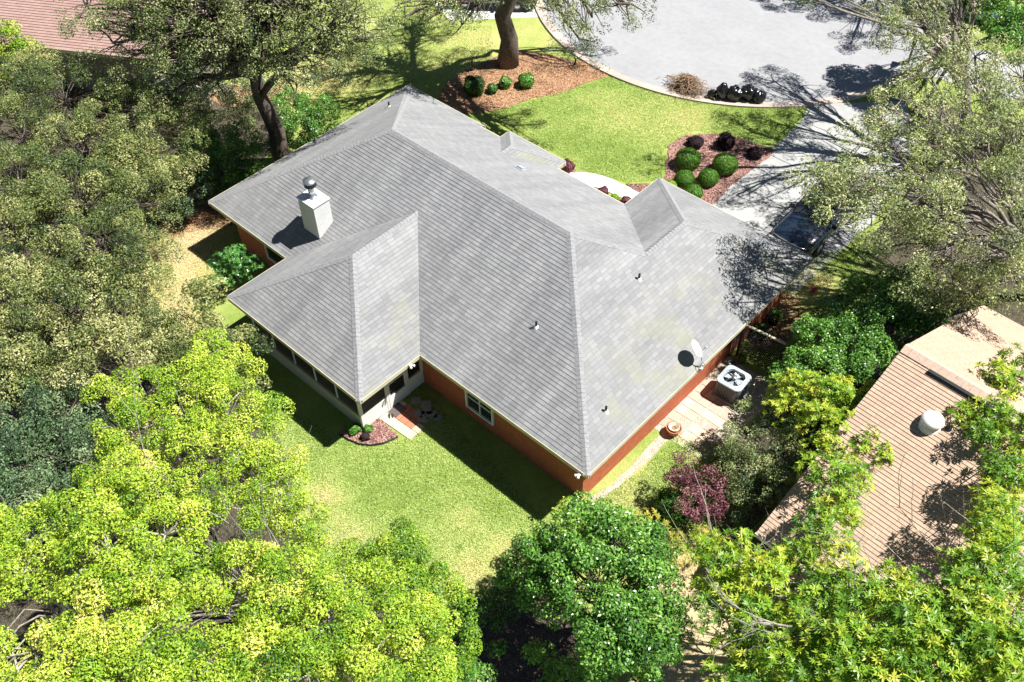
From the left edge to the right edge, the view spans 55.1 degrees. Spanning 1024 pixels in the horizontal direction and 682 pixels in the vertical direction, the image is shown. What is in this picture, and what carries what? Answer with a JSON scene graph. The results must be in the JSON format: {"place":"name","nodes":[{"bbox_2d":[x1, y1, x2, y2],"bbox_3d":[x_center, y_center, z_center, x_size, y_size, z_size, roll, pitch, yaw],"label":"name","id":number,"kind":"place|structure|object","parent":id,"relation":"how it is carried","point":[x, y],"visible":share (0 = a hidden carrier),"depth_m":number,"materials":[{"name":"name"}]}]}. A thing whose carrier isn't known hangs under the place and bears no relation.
{"place":"outdoors","nodes":[
{"label":"outdoors","id":0,"kind":"place"},
{"bbox_2d":[279,25,491,137],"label":"grass","id":1,"kind":"structure","parent":0,"point":[431,55],"depth_m":51.34,"materials":[{"name":"green plant"}]},
{"bbox_2d":[436,1,537,19],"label":"side driveway","id":2,"kind":"structure","parent":0,"point":[523,12],"depth_m":54.80,"materials":[{"name":"concrete"}]},
{"bbox_2d":[446,0,536,11],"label":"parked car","id":3,"kind":"object","parent":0,"point":[519,5],"visible":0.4,"depth_m":54.52,"materials":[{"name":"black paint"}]},
{"bbox_2d":[469,587,603,681],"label":"dark soil","id":4,"kind":"structure","parent":0,"point":[510,665],"depth_m":29.75,"materials":[{"name":"black soil"}]},
{"bbox_2d":[473,579,523,657],"bbox_3d":[-0.532,8.334,29.370,1.691,1.938,2.300,19,51,17],"label":"shrub","id":5,"kind":"object","parent":4,"relation":"on","point":[502,647],"visible":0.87,"depth_m":28.97,"materials":[{"name":"green plant"}]},
{"bbox_2d":[146,0,1023,681],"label":"ground","id":6,"kind":"structure","parent":0,"point":[540,490],"depth_m":36.47,"materials":[{"name":"green plant"}]},
{"bbox_2d":[0,18,44,80],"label":"yellow green shrub","id":7,"kind":"object","parent":6,"relation":"on","point":[17,43],"visible":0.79,"depth_m":46.60,"materials":[{"name":"green plant"}]},
{"bbox_2d":[0,367,134,553],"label":"oak tree","id":8,"kind":"object","parent":6,"relation":"on","point":[33,470],"visible":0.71,"depth_m":28.55,"materials":[{"name":"green plant"}]},
{"bbox_2d":[0,141,195,317],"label":"oak tree","id":9,"kind":"object","parent":6,"relation":"on","point":[23,212],"visible":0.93,"depth_m":34.14,"materials":[{"name":"green plant"}]},
{"bbox_2d":[0,443,216,681],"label":"lime tree","id":10,"kind":"object","parent":6,"relation":"on","point":[95,650],"visible":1,"depth_m":21.92,"materials":[{"name":"green plant"}]},
{"bbox_2d":[0,44,216,215],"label":"oak tree","id":11,"kind":"object","parent":6,"relation":"on","point":[119,147],"visible":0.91,"depth_m":38.78,"materials":[{"name":"green plant"}]},
{"bbox_2d":[0,0,273,101],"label":"brown roofed house","id":12,"kind":"structure","parent":6,"relation":"on","point":[36,19],"depth_m":48.93,"materials":[{"name":"brown"}]},
{"bbox_2d":[150,203,232,237],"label":"pine straw litter","id":13,"kind":"object","parent":6,"relation":"on","point":[203,217],"visible":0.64,"depth_m":43.19,"materials":[{"name":"brown plant"}]},
{"bbox_2d":[155,169,233,222],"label":"evergreen shrub","id":14,"kind":"object","parent":6,"relation":"on","point":[189,208],"visible":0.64,"depth_m":42.30,"materials":[{"name":"green plant"}]},
{"bbox_2d":[71,327,332,569],"bbox_3d":[-9.139,4.610,29.529,6.448,7.242,8.012,-18,50,-14],"label":"lime tree","id":15,"kind":"object","parent":6,"relation":"on","point":[205,423],"visible":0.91,"depth_m":27.70,"materials":[{"name":"green plant"}]},
{"bbox_2d":[144,218,262,343],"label":"grass","id":16,"kind":"structure","parent":6,"relation":"on","point":[202,238],"depth_m":41.67,"materials":[{"name":"plant"}]},
{"bbox_2d":[134,273,273,400],"bbox_3d":[-10.690,0.704,34.934,5.155,4.403,4.240,34,57,28],"label":"oak","id":17,"kind":"object","parent":6,"relation":"on","point":[198,288],"visible":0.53,"depth_m":34.16,"materials":[{"name":"green plant"}]},
{"bbox_2d":[145,43,267,124],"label":"oak tree","id":18,"kind":"object","parent":6,"relation":"on","point":[246,103],"visible":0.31,"depth_m":43.73,"materials":[{"name":"green plant"}]},
{"bbox_2d":[168,114,275,195],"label":"broadleaf shrub","id":19,"kind":"object","parent":6,"relation":"on","point":[241,173],"visible":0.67,"depth_m":43.06,"materials":[{"name":"green plant"}]},
{"bbox_2d":[176,82,277,135],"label":"understory shrub","id":20,"kind":"object","parent":6,"relation":"on","point":[245,122],"visible":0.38,"depth_m":45.78,"materials":[{"name":"green plant"}]},
{"bbox_2d":[53,0,401,160],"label":"oak tree","id":21,"kind":"object","parent":6,"relation":"on","point":[235,51],"visible":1,"depth_m":38.31,"materials":[{"name":"green plant"}]},
{"bbox_2d":[0,79,468,681],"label":"leaf litter","id":22,"kind":"object","parent":6,"relation":"on","point":[12,611],"visible":0.19,"depth_m":36.16,"materials":[{"name":"plant"}]},
{"bbox_2d":[0,248,181,410],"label":"oak tree","id":23,"kind":"object","parent":22,"relation":"on","point":[75,350],"visible":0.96,"depth_m":30.65,"materials":[{"name":"green plant"}]},
{"bbox_2d":[75,352,230,516],"bbox_3d":[-9.577,3.375,29.014,2.457,9.260,5.103,7,48,8],"label":"bare tree","id":24,"kind":"object","parent":22,"relation":"on","point":[164,439],"visible":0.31,"depth_m":28.27,"materials":[{"name":"brown plant"}]},
{"bbox_2d":[0,336,311,669],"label":"bare tree","id":25,"kind":"object","parent":22,"relation":"on","point":[237,568],"visible":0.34,"depth_m":27.68,"materials":[{"name":"brown plant"}]},
{"bbox_2d":[211,86,281,106],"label":"pine straw","id":26,"kind":"object","parent":22,"relation":"on","point":[217,101],"visible":0.22,"depth_m":49.76,"materials":[{"name":"brown plant"}]},
{"bbox_2d":[119,435,393,629],"bbox_3d":[-7.206,6.025,25.936,8.397,10.160,5.812,14,50,14],"label":"bare tree","id":27,"kind":"object","parent":22,"relation":"on","point":[249,539],"visible":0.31,"depth_m":26.43,"materials":[{"name":"brown plant"}]},
{"bbox_2d":[154,538,463,681],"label":"lime tree","id":28,"kind":"object","parent":22,"relation":"on","point":[305,645],"visible":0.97,"depth_m":21.59,"materials":[{"name":"green plant"}]},
{"bbox_2d":[456,642,498,681],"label":"shrub","id":29,"kind":"object","parent":22,"relation":"on","point":[473,674],"visible":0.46,"depth_m":27.65,"materials":[{"name":"green plant"}]},
{"bbox_2d":[205,243,267,286],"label":"glossy shrub","id":30,"kind":"object","parent":6,"relation":"on","point":[237,256],"visible":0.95,"depth_m":38.85,"materials":[{"name":"green plant"}]},
{"bbox_2d":[271,86,340,147],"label":"evergreen shrub","id":31,"kind":"object","parent":6,"relation":"on","point":[311,125],"visible":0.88,"depth_m":45.59,"materials":[{"name":"green plant"}]},
{"bbox_2d":[264,30,375,93],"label":"understory shrub","id":32,"kind":"object","parent":6,"relation":"on","point":[319,77],"visible":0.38,"depth_m":48.62,"materials":[{"name":"green plant"}]},
{"bbox_2d":[338,433,397,445],"bbox_3d":[-5.154,3.533,34.942,2.164,0.070,0.489,3,48,4],"label":"bed edging","id":33,"kind":"object","parent":6,"relation":"on","point":[355,442],"visible":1,"depth_m":34.86,"materials":[{"name":"black plastic"}]},
{"bbox_2d":[340,418,397,443],"bbox_3d":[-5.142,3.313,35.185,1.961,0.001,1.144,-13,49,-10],"label":"porch bed","id":34,"kind":"object","parent":6,"relation":"on","point":[369,433],"visible":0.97,"depth_m":35.15,"materials":[{"name":"brown plant"}]},
{"bbox_2d":[346,422,361,435],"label":"round shrub","id":35,"kind":"object","parent":34,"relation":"on","point":[354,428],"visible":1,"depth_m":35.04,"materials":[{"name":"green plant"}]},
{"bbox_2d":[333,517,482,674],"bbox_3d":[-2.821,7.625,27.658,5.410,5.487,2.561,34,57,28],"label":"young tree","id":36,"kind":"object","parent":6,"relation":"on","point":[416,572],"visible":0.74,"depth_m":26.16,"materials":[{"name":"green plant"}]},
{"bbox_2d":[421,400,431,414],"bbox_3d":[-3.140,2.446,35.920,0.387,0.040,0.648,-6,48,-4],"label":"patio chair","id":37,"kind":"object","parent":6,"relation":"on","point":[426,407],"visible":1,"depth_m":35.91,"materials":[{"name":"black metal"}]},
{"bbox_2d":[263,394,692,623],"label":"grass","id":38,"kind":"structure","parent":6,"relation":"on","point":[340,529],"depth_m":33.42,"materials":[{"name":"green plant"}]},
{"bbox_2d":[208,83,813,497],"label":"brick house","id":39,"kind":"structure","parent":6,"relation":"on","point":[536,305],"depth_m":34.80,"materials":[{"name":"grey"}]},
{"bbox_2d":[264,245,282,263],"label":"window","id":40,"kind":"structure","parent":39,"relation":"in","point":[271,255],"depth_m":40.14,"materials":[{"name":"black glass"}]},
{"bbox_2d":[387,371,408,407],"bbox_3d":[-4.156,1.489,35.336,0.180,2.170,0.920,34,57,28],"label":"screen door","id":41,"kind":"structure","parent":39,"relation":"in","point":[397,389],"depth_m":35.64,"materials":[{"name":"white paint"}]},
{"bbox_2d":[465,391,494,425],"bbox_3d":[-1.146,2.236,34.505,1.350,1.240,0.080,34,57,28],"label":"window","id":42,"kind":"structure","parent":39,"relation":"in","point":[472,403],"depth_m":34.70,"materials":[{"name":"glass"}]},
{"bbox_2d":[692,340,707,372],"bbox_3d":[6.285,0.461,33.285,0.596,1.091,0.538,34,57,28],"label":"satellite dish","id":43,"kind":"object","parent":39,"relation":"attached to","point":[696,348],"visible":1,"depth_m":33.24,"materials":[{"name":"grey paint"}]},
{"bbox_2d":[374,0,657,69],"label":"tall oak","id":44,"kind":"object","parent":6,"relation":"on","point":[508,57],"visible":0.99,"depth_m":41.89,"materials":[{"name":"green plant"}]},
{"bbox_2d":[437,51,608,112],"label":"mulch bed","id":45,"kind":"object","parent":6,"relation":"on","point":[564,76],"visible":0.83,"depth_m":50.12,"materials":[{"name":"brown wood"}]},
{"bbox_2d":[463,75,485,96],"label":"round shrub","id":46,"kind":"object","parent":45,"relation":"on","point":[473,85],"visible":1,"depth_m":48.96,"materials":[{"name":"green plant"}]},
{"bbox_2d":[499,75,511,88],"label":"round shrub","id":47,"kind":"object","parent":45,"relation":"on","point":[505,82],"visible":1,"depth_m":49.50,"materials":[{"name":"green plant"}]},
{"bbox_2d":[518,72,534,88],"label":"round shrub","id":48,"kind":"object","parent":45,"relation":"on","point":[526,80],"visible":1,"depth_m":49.40,"materials":[{"name":"green plant"}]},
{"bbox_2d":[543,35,609,73],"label":"twiggy shrub","id":49,"kind":"object","parent":45,"relation":"on","point":[557,47],"visible":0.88,"depth_m":50.06,"materials":[{"name":"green plant"}]},
{"bbox_2d":[529,496,597,542],"bbox_3d":[1.800,6.160,30.301,2.212,3.427,1.877,-29,53,-22],"label":"yellow green shrub","id":50,"kind":"object","parent":6,"relation":"on","point":[566,501],"visible":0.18,"depth_m":29.48,"materials":[{"name":"green plant"}]},
{"bbox_2d":[520,638,655,681],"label":"shrub","id":51,"kind":"object","parent":6,"relation":"on","point":[568,672],"visible":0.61,"depth_m":27.39,"materials":[{"name":"green plant"}]},
{"bbox_2d":[492,488,694,681],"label":"round green tree","id":52,"kind":"object","parent":6,"relation":"on","point":[633,645],"visible":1,"depth_m":25.66,"materials":[{"name":"green plant"}]},
{"bbox_2d":[589,433,669,500],"bbox_3d":[4.250,4.282,34.070,4.901,0.001,0.523,-35,56,-27],"label":"sandy strip","id":53,"kind":"object","parent":6,"relation":"on","point":[654,447],"visible":0.68,"depth_m":34.09,"materials":[{"name":"sand"}]},
{"bbox_2d":[483,77,808,181],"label":"grass","id":54,"kind":"structure","parent":6,"relation":"on","point":[599,116],"depth_m":47.52,"materials":[{"name":"green plant"}]},
{"bbox_2d":[654,485,693,527],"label":"clipped shrub","id":55,"kind":"object","parent":6,"relation":"on","point":[668,497],"visible":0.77,"depth_m":32.04,"materials":[{"name":"green plant"}]},
{"bbox_2d":[599,440,763,585],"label":"grass","id":56,"kind":"structure","parent":6,"relation":"on","point":[707,454],"depth_m":33.23,"materials":[{"name":"green plant"}]},
{"bbox_2d":[633,507,729,568],"bbox_3d":[5.116,6.417,30.808,3.282,2.168,1.508,24,53,21],"label":"yellow shrub","id":57,"kind":"object","parent":6,"relation":"on","point":[670,534],"visible":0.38,"depth_m":30.38,"materials":[{"name":"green plant"}]},
{"bbox_2d":[662,450,729,526],"bbox_3d":[5.937,5.072,31.839,2.392,2.411,2.212,19,51,17],"label":"purple shrub","id":58,"kind":"object","parent":6,"relation":"on","point":[701,508],"visible":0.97,"depth_m":31.28,"materials":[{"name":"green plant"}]},
{"bbox_2d":[655,357,779,461],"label":"patio","id":59,"kind":"structure","parent":6,"relation":"on","point":[758,385],"depth_m":35.50,"materials":[{"name":"concrete"}]},
{"bbox_2d":[666,421,681,436],"bbox_3d":[5.731,3.139,34.783,0.572,0.392,0.572,34,57,28],"label":"hose bowl","id":60,"kind":"object","parent":59,"relation":"on","point":[673,428],"visible":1,"depth_m":34.70,"materials":[{"name":"ceramic"}]},
{"bbox_2d":[711,365,750,407],"bbox_3d":[8.039,1.616,35.761,1.040,0.970,1.040,31,56,26],"label":"air conditioner","id":61,"kind":"object","parent":59,"relation":"on","point":[732,385],"visible":0.98,"depth_m":35.55,"materials":[{"name":"white metal"}]},
{"bbox_2d":[664,132,774,204],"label":"bark bed","id":62,"kind":"object","parent":6,"relation":"on","point":[712,150],"visible":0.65,"depth_m":45.40,"materials":[{"name":"brown wood"}]},
{"bbox_2d":[674,170,694,187],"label":"boxwood ball","id":63,"kind":"object","parent":62,"relation":"on","point":[687,176],"visible":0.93,"depth_m":43.87,"materials":[{"name":"green plant"}]},
{"bbox_2d":[674,147,701,169],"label":"boxwood ball","id":64,"kind":"object","parent":62,"relation":"on","point":[688,158],"visible":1,"depth_m":44.61,"materials":[{"name":"green plant"}]},
{"bbox_2d":[684,183,702,197],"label":"boxwood ball","id":65,"kind":"object","parent":62,"relation":"on","point":[693,189],"visible":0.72,"depth_m":43.23,"materials":[{"name":"green plant"}]},
{"bbox_2d":[686,135,703,148],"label":"dark shrub","id":66,"kind":"object","parent":62,"relation":"on","point":[696,141],"visible":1,"depth_m":45.89,"materials":[{"name":"purple plant"}]},
{"bbox_2d":[698,168,719,186],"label":"boxwood ball","id":67,"kind":"object","parent":62,"relation":"on","point":[706,176],"visible":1,"depth_m":43.86,"materials":[{"name":"green plant"}]},
{"bbox_2d":[714,131,735,151],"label":"dark shrub","id":68,"kind":"object","parent":62,"relation":"on","point":[725,140],"visible":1,"depth_m":45.59,"materials":[{"name":"purple plant"}]},
{"bbox_2d":[712,152,738,175],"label":"boxwood ball","id":69,"kind":"object","parent":62,"relation":"on","point":[733,166],"visible":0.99,"depth_m":44.31,"materials":[{"name":"green plant"}]},
{"bbox_2d":[745,146,763,158],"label":"dark shrub","id":70,"kind":"object","parent":62,"relation":"on","point":[755,152],"visible":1,"depth_m":45.27,"materials":[{"name":"purple plant"}]},
{"bbox_2d":[661,466,803,681],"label":"bare tree","id":71,"kind":"object","parent":6,"relation":"on","point":[714,554],"visible":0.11,"depth_m":27.28,"materials":[{"name":"brown plant"}]},
{"bbox_2d":[730,481,788,529],"bbox_3d":[8.075,5.477,31.805,1.408,1.854,2.164,34,57,28],"label":"olive shrub","id":72,"kind":"object","parent":6,"relation":"on","point":[751,516],"visible":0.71,"depth_m":31.49,"materials":[{"name":"green plant"}]},
{"bbox_2d":[736,325,785,372],"bbox_3d":[9.192,0.318,36.351,1.709,1.800,0.090,28,54,24],"label":"lattice screen","id":73,"kind":"object","parent":6,"relation":"on","point":[783,343],"visible":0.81,"depth_m":36.21,"materials":[{"name":"black wood"}]},
{"bbox_2d":[712,396,818,507],"bbox_3d":[8.028,4.089,32.070,3.645,3.341,3.487,34,57,28],"label":"olive shrub","id":74,"kind":"object","parent":6,"relation":"on","point":[768,474],"visible":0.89,"depth_m":31.36,"materials":[{"name":"green plant"}]},
{"bbox_2d":[751,291,801,349],"bbox_3d":[10.317,-0.830,38.560,1.767,0.001,3.566,18,51,17],"label":"pine straw","id":75,"kind":"object","parent":6,"relation":"on","point":[778,330],"visible":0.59,"depth_m":38.35,"materials":[{"name":"brown plant"}]},
{"bbox_2d":[750,323,768,340],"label":"round shrub","id":76,"kind":"object","parent":75,"relation":"on","point":[762,327],"visible":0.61,"depth_m":37.63,"materials":[{"name":"green plant"}]},
{"bbox_2d":[766,306,783,325],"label":"round shrub","id":77,"kind":"object","parent":75,"relation":"on","point":[775,317],"visible":1,"depth_m":38.09,"materials":[{"name":"green plant"}]},
{"bbox_2d":[698,529,923,679],"bbox_3d":[7.206,8.230,24.971,5.992,8.118,3.966,-16,49,-12],"label":"bare tree","id":78,"kind":"object","parent":6,"relation":"on","point":[773,624],"visible":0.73,"depth_m":23.23,"materials":[{"name":"brown plant"}]},
{"bbox_2d":[761,367,894,484],"bbox_3d":[10.130,3.095,31.804,5.047,5.018,4.957,34,57,28],"label":"loquat tree","id":79,"kind":"object","parent":6,"relation":"on","point":[830,413],"visible":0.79,"depth_m":30.58,"materials":[{"name":"green plant"}]},
{"bbox_2d":[767,293,889,406],"bbox_3d":[10.893,0.587,34.961,4.097,3.673,4.874,-4,48,-2],"label":"hedge shrub","id":80,"kind":"object","parent":6,"relation":"on","point":[813,355],"visible":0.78,"depth_m":33.60,"materials":[{"name":"green plant"}]},
{"bbox_2d":[780,243,882,329],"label":"grass","id":81,"kind":"structure","parent":6,"relation":"on","point":[821,273],"depth_m":40.12,"materials":[{"name":"green plant"}]},
{"bbox_2d":[790,451,874,536],"bbox_3d":[9.220,5.652,29.432,2.386,5.102,2.830,7,48,8],"label":"leaved tree","id":82,"kind":"object","parent":6,"relation":"on","point":[844,508],"visible":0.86,"depth_m":27.81,"materials":[{"name":"green plant"}]},
{"bbox_2d":[680,488,1023,681],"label":"leaved tree","id":83,"kind":"object","parent":6,"relation":"on","point":[918,633],"visible":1,"depth_m":22.89,"materials":[{"name":"green plant"}]},
{"bbox_2d":[680,105,1023,552],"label":"leaf litter","id":84,"kind":"object","parent":6,"relation":"on","point":[1015,315],"visible":0.24,"depth_m":38.58,"materials":[{"name":"plant"}]},
{"bbox_2d":[817,263,953,366],"bbox_3d":[13.358,-0.299,35.347,4.200,4.283,5.437,34,57,28],"label":"hedge shrub","id":85,"kind":"object","parent":6,"relation":"on","point":[879,308],"visible":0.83,"depth_m":33.84,"materials":[{"name":"green plant"}]},
{"bbox_2d":[784,0,990,168],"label":"spreading oak","id":86,"kind":"object","parent":6,"relation":"on","point":[951,13],"visible":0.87,"depth_m":39.01,"materials":[{"name":"green plant"}]},
{"bbox_2d":[754,305,1023,675],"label":"tan roofed house","id":87,"kind":"structure","parent":6,"relation":"on","point":[919,385],"depth_m":28.77,"materials":[{"name":"beige"}]},
{"bbox_2d":[781,23,1023,318],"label":"spreading oak","id":88,"kind":"object","parent":6,"relation":"on","point":[1010,237],"visible":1,"depth_m":32.91,"materials":[{"name":"green plant"}]},
{"bbox_2d":[810,454,1023,624],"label":"bare tree","id":89,"kind":"object","parent":6,"relation":"on","point":[948,545],"visible":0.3,"depth_m":25.02,"materials":[{"name":"brown plant"}]},
{"bbox_2d":[915,0,1023,65],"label":"street tree","id":90,"kind":"object","parent":6,"relation":"on","point":[1005,13],"visible":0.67,"depth_m":42.33,"materials":[{"name":"green plant"}]},
{"bbox_2d":[943,342,1023,542],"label":"leaved tree","id":91,"kind":"object","parent":6,"relation":"on","point":[1000,465],"visible":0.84,"depth_m":27.58,"materials":[{"name":"green plant"}]},
{"bbox_2d":[568,172,638,198],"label":"path","id":92,"kind":"structure","parent":0,"point":[610,184],"depth_m":44.44,"materials":[{"name":"concrete"}]},
{"bbox_2d":[543,0,937,101],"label":"road","id":93,"kind":"structure","parent":0,"point":[780,51],"depth_m":52.01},
{"bbox_2d":[657,71,715,105],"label":"brush pile","id":94,"kind":"object","parent":93,"relation":"on","point":[687,82],"visible":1,"depth_m":48.94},
{"bbox_2d":[716,82,728,98],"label":"trash bag","id":95,"kind":"object","parent":93,"relation":"on","point":[722,88],"visible":1,"depth_m":48.29,"materials":[{"name":"black plastic"}]},
{"bbox_2d":[727,84,742,101],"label":"trash bag","id":96,"kind":"object","parent":93,"relation":"on","point":[735,93],"visible":1,"depth_m":48.22,"materials":[{"name":"black plastic"}]},
{"bbox_2d":[534,0,951,108],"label":"kerb","id":97,"kind":"structure","parent":93,"relation":"on","point":[740,104],"depth_m":49.12,"materials":[{"name":"concrete"}]},
{"bbox_2d":[741,84,754,100],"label":"trash bag","id":98,"kind":"object","parent":93,"relation":"on","point":[748,91],"visible":0.96,"depth_m":48.16,"materials":[{"name":"black plastic"}]},
{"bbox_2d":[753,88,766,102],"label":"trash bag","id":99,"kind":"object","parent":93,"relation":"on","point":[759,95],"visible":0.99,"depth_m":48.17,"materials":[{"name":"black plastic"}]},
{"bbox_2d":[713,101,917,293],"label":"driveway","id":100,"kind":"structure","parent":0,"point":[793,147],"depth_m":45.03,"materials":[{"name":"concrete"}]},
{"bbox_2d":[771,168,869,255],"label":"parked suv","id":101,"kind":"object","parent":100,"relation":"on","point":[797,227],"visible":0.45,"depth_m":40.69,"materials":[{"name":"blue paint"}]},
{"bbox_2d":[913,43,1023,101],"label":"neighbour driveway","id":102,"kind":"structure","parent":0,"point":[982,56],"depth_m":50.07,"materials":[{"name":"concrete"}]},
{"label":"paving slab","id":103,"kind":"structure","parent":0,"visible":0},
{"bbox_2d":[388,402,405,416],"bbox_3d":[-4.188,2.510,35.842,0.420,0.020,0.550,31,55,26],"label":"doormat","id":104,"kind":"object","parent":103,"relation":"on","point":[397,409],"visible":1,"depth_m":35.83,"materials":[{"name":"grey fabric"}]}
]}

